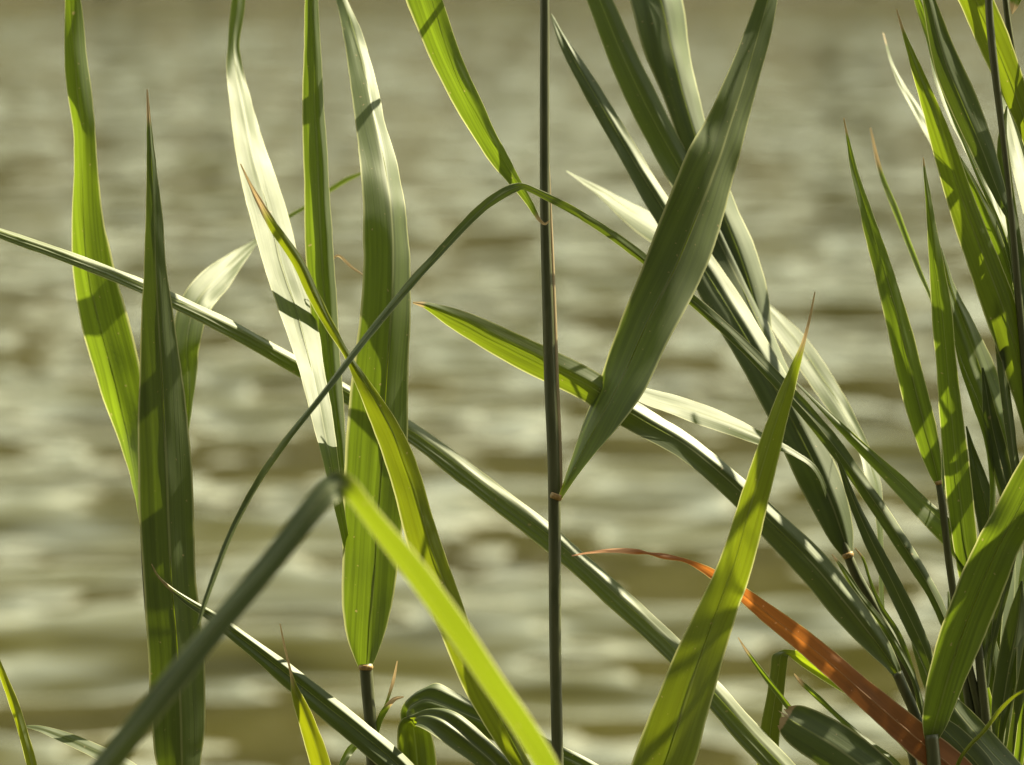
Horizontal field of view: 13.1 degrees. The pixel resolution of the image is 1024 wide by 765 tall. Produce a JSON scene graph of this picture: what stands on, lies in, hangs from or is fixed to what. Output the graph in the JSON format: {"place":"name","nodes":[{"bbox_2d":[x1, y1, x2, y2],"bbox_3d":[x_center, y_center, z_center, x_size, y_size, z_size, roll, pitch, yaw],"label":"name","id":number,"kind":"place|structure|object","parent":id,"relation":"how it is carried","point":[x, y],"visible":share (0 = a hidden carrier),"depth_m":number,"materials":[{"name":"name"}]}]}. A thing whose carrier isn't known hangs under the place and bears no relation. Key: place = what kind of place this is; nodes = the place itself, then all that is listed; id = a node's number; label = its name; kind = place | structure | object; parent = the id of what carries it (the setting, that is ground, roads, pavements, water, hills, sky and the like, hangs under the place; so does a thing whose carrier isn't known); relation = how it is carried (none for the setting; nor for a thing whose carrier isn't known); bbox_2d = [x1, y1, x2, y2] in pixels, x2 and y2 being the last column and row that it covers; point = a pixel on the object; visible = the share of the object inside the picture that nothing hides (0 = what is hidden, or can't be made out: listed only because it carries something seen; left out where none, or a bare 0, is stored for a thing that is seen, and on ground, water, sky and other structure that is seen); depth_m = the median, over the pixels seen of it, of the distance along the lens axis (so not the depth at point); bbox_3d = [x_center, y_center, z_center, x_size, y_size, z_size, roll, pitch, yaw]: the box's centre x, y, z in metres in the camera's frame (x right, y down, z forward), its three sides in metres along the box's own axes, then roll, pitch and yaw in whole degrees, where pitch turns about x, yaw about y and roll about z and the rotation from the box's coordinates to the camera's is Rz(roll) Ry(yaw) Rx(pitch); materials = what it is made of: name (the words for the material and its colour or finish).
{"place":"outdoors","nodes":[
{"label":"outdoors","id":0,"kind":"place"},
{"bbox_2d":[0,0,1023,764],"bbox_3d":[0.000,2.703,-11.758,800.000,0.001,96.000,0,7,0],"label":"water","id":1,"kind":"structure","parent":0,"point":[72,638],"depth_m":10.92,"materials":[{"name":"grey liquid"}]},
{"bbox_2d":[0,660,135,764],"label":"reed","id":2,"kind":"object","parent":1,"relation":"in","point":[88,747],"visible":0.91,"depth_m":2.00,"materials":[{"name":"green plant"}]},
{"bbox_2d":[64,0,360,764],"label":"reed","id":3,"kind":"object","parent":1,"relation":"in","point":[148,401],"visible":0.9,"depth_m":2.01,"materials":[{"name":"green plant"}]},
{"bbox_2d":[151,564,413,764],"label":"reed","id":4,"kind":"object","parent":1,"relation":"in","point":[363,737],"visible":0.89,"depth_m":1.99,"materials":[{"name":"green plant"}]},
{"bbox_2d":[226,0,410,764],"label":"reed","id":5,"kind":"object","parent":1,"relation":"in","point":[369,567],"visible":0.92,"depth_m":2.02,"materials":[{"name":"green plant"}]},
{"bbox_2d":[280,623,356,764],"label":"reed","id":6,"kind":"object","parent":1,"relation":"in","point":[316,751],"visible":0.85,"depth_m":1.98,"materials":[{"name":"green plant"}]},
{"bbox_2d":[90,471,558,764],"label":"grass blade","id":7,"kind":"object","parent":1,"relation":"in","point":[325,494],"depth_m":1.59,"materials":[{"name":"green plant"}]},
{"bbox_2d":[0,228,794,764],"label":"reed","id":8,"kind":"object","parent":1,"relation":"in","point":[752,738],"visible":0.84,"depth_m":2.03,"materials":[{"name":"green plant"}]},
{"bbox_2d":[397,683,597,764],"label":"reed","id":9,"kind":"object","parent":1,"relation":"in","point":[449,717],"visible":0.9,"depth_m":2.00,"materials":[{"name":"green plant"}]},
{"bbox_2d":[240,0,777,764],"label":"reed","id":10,"kind":"object","parent":1,"relation":"in","point":[680,250],"visible":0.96,"depth_m":2.00,"materials":[{"name":"green plant"}]},
{"bbox_2d":[197,183,974,712],"bbox_3d":[0.030,0.516,2.049,0.369,1.217,0.102,-2,7,-15],"label":"reed","id":11,"kind":"object","parent":1,"relation":"on","point":[827,437],"visible":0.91,"depth_m":2.02,"materials":[{"name":"green plant"}]},
{"bbox_2d":[413,302,932,721],"bbox_3d":[0.085,0.540,2.083,0.258,1.160,0.035,1,7,11],"label":"reed","id":12,"kind":"object","parent":1,"relation":"in","point":[852,610],"visible":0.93,"depth_m":2.02,"materials":[{"name":"green plant"}]},
{"bbox_2d":[631,292,814,764],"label":"reed","id":13,"kind":"object","parent":1,"relation":"in","point":[672,733],"visible":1,"depth_m":1.95,"materials":[{"name":"green plant"}]},
{"bbox_2d":[550,0,923,702],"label":"reed","id":14,"kind":"object","parent":1,"relation":"in","point":[732,288],"visible":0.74,"depth_m":2.10,"materials":[{"name":"green plant"}]},
{"bbox_2d":[572,548,971,764],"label":"dead reed","id":15,"kind":"object","parent":1,"relation":"in","point":[897,722],"visible":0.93,"depth_m":1.99,"materials":[{"name":"orange plant"}]},
{"bbox_2d":[738,637,917,764],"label":"reed","id":16,"kind":"object","parent":1,"relation":"in","point":[776,700],"visible":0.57,"depth_m":2.03,"materials":[{"name":"green plant"}]},
{"bbox_2d":[778,673,900,764],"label":"reed","id":17,"kind":"object","parent":1,"relation":"on","point":[816,737],"visible":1,"depth_m":1.99,"materials":[{"name":"green plant"}]},
{"bbox_2d":[796,157,1015,730],"bbox_3d":[0.184,0.506,2.091,0.106,1.226,0.067,2,7,16],"label":"reed","id":18,"kind":"object","parent":1,"relation":"on","point":[969,489],"visible":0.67,"depth_m":2.01,"materials":[{"name":"green plant"}]},
{"bbox_2d":[843,118,980,718],"bbox_3d":[0.170,0.492,2.132,0.067,1.244,0.198,-2,7,-14],"label":"reed","id":19,"kind":"object","parent":1,"relation":"on","point":[914,391],"visible":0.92,"depth_m":2.00,"materials":[{"name":"green plant"}]},
{"bbox_2d":[883,0,1023,473],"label":"reed","id":20,"kind":"object","parent":1,"relation":"in","point":[987,228],"visible":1,"depth_m":2.00,"materials":[{"name":"green plant"}]},
{"bbox_2d":[911,547,1023,764],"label":"reed","id":21,"kind":"object","parent":1,"relation":"in","point":[1007,678],"visible":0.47,"depth_m":2.03,"materials":[{"name":"green plant"}]},
{"bbox_2d":[922,456,1023,764],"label":"reed","id":22,"kind":"object","parent":1,"relation":"in","point":[952,719],"visible":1,"depth_m":1.98,"materials":[{"name":"green plant"}]},
{"bbox_2d":[958,0,1023,214],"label":"reed","id":23,"kind":"object","parent":1,"relation":"in","point":[1011,82],"visible":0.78,"depth_m":2.01,"materials":[{"name":"green plant"}]}
]}

